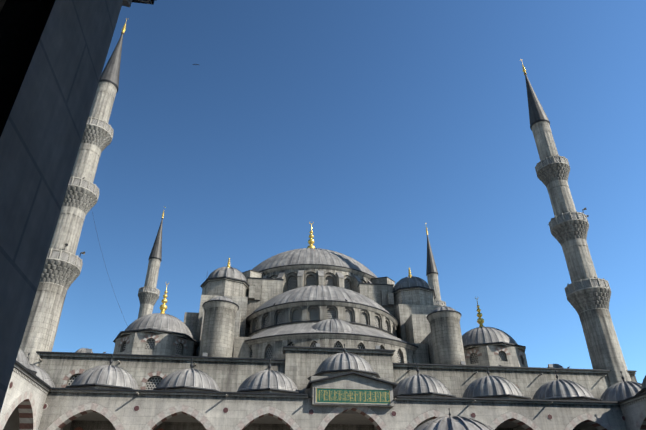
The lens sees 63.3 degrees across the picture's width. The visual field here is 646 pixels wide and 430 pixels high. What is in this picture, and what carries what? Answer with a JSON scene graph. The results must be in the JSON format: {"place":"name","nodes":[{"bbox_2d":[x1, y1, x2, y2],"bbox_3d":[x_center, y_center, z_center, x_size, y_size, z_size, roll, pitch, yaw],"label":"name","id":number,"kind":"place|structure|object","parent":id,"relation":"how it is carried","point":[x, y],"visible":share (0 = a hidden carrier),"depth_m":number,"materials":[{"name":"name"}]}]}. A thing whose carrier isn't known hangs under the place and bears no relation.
{"place":"outdoors","nodes":[
{"label":"outdoors","id":0,"kind":"place"},
{"bbox_2d":[61,421,597,429],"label":"portico interior","id":1,"kind":"object","parent":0,"point":[67,426],"depth_m":49.10,"materials":[{"name":"grey stone"}]},
{"bbox_2d":[36,346,636,429],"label":"wall","id":2,"kind":"structure","parent":0,"point":[297,368],"depth_m":50.96,"materials":[{"name":"grey stone"}]},
{"bbox_2d":[52,0,645,382],"label":"sky","id":3,"kind":"structure","parent":0,"point":[368,123],"materials":[{"name":"blue"}]},
{"label":"ground","id":4,"kind":"structure","parent":0,"visible":0},
{"bbox_2d":[0,348,51,429],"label":"arcade","id":5,"kind":"object","parent":4,"relation":"on","point":[23,405],"visible":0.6,"depth_m":38.48,"materials":[{"name":"white stone"}]},
{"bbox_2d":[3,20,126,429],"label":"minaret","id":6,"kind":"object","parent":4,"relation":"on","point":[62,268],"visible":0.79,"depth_m":56.31,"materials":[{"name":"stone"}]},
{"bbox_2d":[0,0,156,411],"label":"wall","id":7,"kind":"structure","parent":4,"relation":"on","point":[53,54],"depth_m":3.27,"materials":[{"name":"stone"}]},
{"bbox_2d":[138,211,163,317],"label":"minaret","id":8,"kind":"object","parent":4,"relation":"on","point":[148,294],"visible":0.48,"depth_m":107.55,"materials":[{"name":"stone"}]},
{"bbox_2d":[76,277,561,367],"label":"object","id":9,"kind":"object","parent":4,"relation":"on","point":[414,324],"visible":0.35,"depth_m":64.75,"materials":[{"name":"grey stone"}]},
{"bbox_2d":[113,283,199,355],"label":"corner dome","id":10,"kind":"structure","parent":9,"relation":"on","point":[161,333],"depth_m":55.58,"materials":[{"name":"metal"}]},
{"bbox_2d":[199,296,238,356],"bbox_3d":[-10.845,13.672,53.324,3.840,11.318,3.840,4,-31,-7],"label":"round turret","id":11,"kind":"object","parent":9,"relation":"attached to","point":[217,338],"visible":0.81,"depth_m":53.21,"materials":[{"name":"stone"}]},
{"bbox_2d":[200,258,249,296],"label":"domed turret","id":12,"kind":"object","parent":9,"relation":"on","point":[228,280],"depth_m":66.81,"materials":[{"name":"stone"}]},
{"bbox_2d":[252,248,377,292],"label":"dome","id":13,"kind":"structure","parent":9,"relation":"on","point":[331,265],"depth_m":73.82,"materials":[{"name":"metal"}]},
{"bbox_2d":[307,222,314,247],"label":"finial","id":14,"kind":"object","parent":13,"relation":"on","point":[311,242],"visible":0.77,"depth_m":88.42,"materials":[{"name":"gold metal"}]},
{"bbox_2d":[242,270,394,297],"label":"buttresses","id":15,"kind":"structure","parent":9,"relation":"on","point":[375,287],"depth_m":71.03,"materials":[{"name":"stone"}]},
{"bbox_2d":[64,203,588,367],"bbox_3d":[2.792,9.562,62.725,61.110,20.154,14.946,4,-31,-7],"label":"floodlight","id":16,"kind":"object","parent":9,"relation":"on","point":[317,345],"visible":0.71,"depth_m":53.88,"materials":[{"name":"grey"}]},
{"bbox_2d":[233,285,429,363],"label":"half dome","id":17,"kind":"structure","parent":9,"relation":"on","point":[353,326],"depth_m":59.18,"materials":[{"name":"stone"}]},
{"bbox_2d":[40,268,635,410],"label":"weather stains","id":18,"kind":"object","parent":9,"relation":"on","point":[279,364],"visible":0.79,"depth_m":51.88,"materials":[{"name":"grey stone"}]},
{"bbox_2d":[392,268,435,309],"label":"domed turret","id":19,"kind":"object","parent":9,"relation":"on","point":[410,289],"depth_m":69.69,"materials":[{"name":"stone"}]},
{"bbox_2d":[426,306,465,364],"bbox_3d":[13.536,15.255,56.186,3.840,11.318,3.840,4,-31,-7],"label":"round turret","id":20,"kind":"object","parent":9,"relation":"attached to","point":[447,345],"visible":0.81,"depth_m":56.09,"materials":[{"name":"stone"}]},
{"bbox_2d":[462,296,527,366],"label":"corner dome","id":21,"kind":"structure","parent":9,"relation":"on","point":[486,346],"depth_m":59.82,"materials":[{"name":"stone"}]},
{"bbox_2d":[38,387,626,429],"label":"arcade","id":22,"kind":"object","parent":4,"relation":"on","point":[139,411],"depth_m":43.40},
{"bbox_2d":[60,135,600,400],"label":"pigeons","id":23,"kind":"object","parent":22,"relation":"on","point":[408,362],"visible":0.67,"depth_m":52.99,"materials":[{"name":"grey"}]},
{"bbox_2d":[27,353,641,400],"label":"portico domes","id":24,"kind":"structure","parent":22,"relation":"on","point":[192,379],"depth_m":46.17,"materials":[{"name":"grey metal"}]},
{"bbox_2d":[305,344,397,406],"bbox_3d":[2.090,14.869,48.194,7.600,6.384,7.495,4,-31,-7],"label":"domed portal","id":25,"kind":"object","parent":22,"relation":"on","point":[344,378],"visible":1,"depth_m":44.55,"materials":[{"name":"stone"}]},
{"bbox_2d":[425,223,445,306],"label":"minaret","id":26,"kind":"object","parent":4,"relation":"on","point":[432,274],"visible":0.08,"depth_m":117.01,"materials":[{"name":"stone"}]},
{"bbox_2d":[415,408,493,429],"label":"fountain dome","id":27,"kind":"structure","parent":4,"relation":"on","point":[450,422],"depth_m":22.52,"materials":[{"name":"white stone"}]},
{"bbox_2d":[520,59,630,385],"bbox_3d":[31.122,3.332,65.103,6.600,64.766,6.600,4,-31,-7],"label":"minaret","id":28,"kind":"object","parent":4,"relation":"on","point":[585,290],"visible":0.94,"depth_m":63.06,"materials":[{"name":"stone"}]},
{"bbox_2d":[618,376,645,429],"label":"arcade","id":29,"kind":"object","parent":4,"relation":"on","point":[634,412],"visible":0.92,"depth_m":45.31,"materials":[{"name":"white stone"}]}
]}

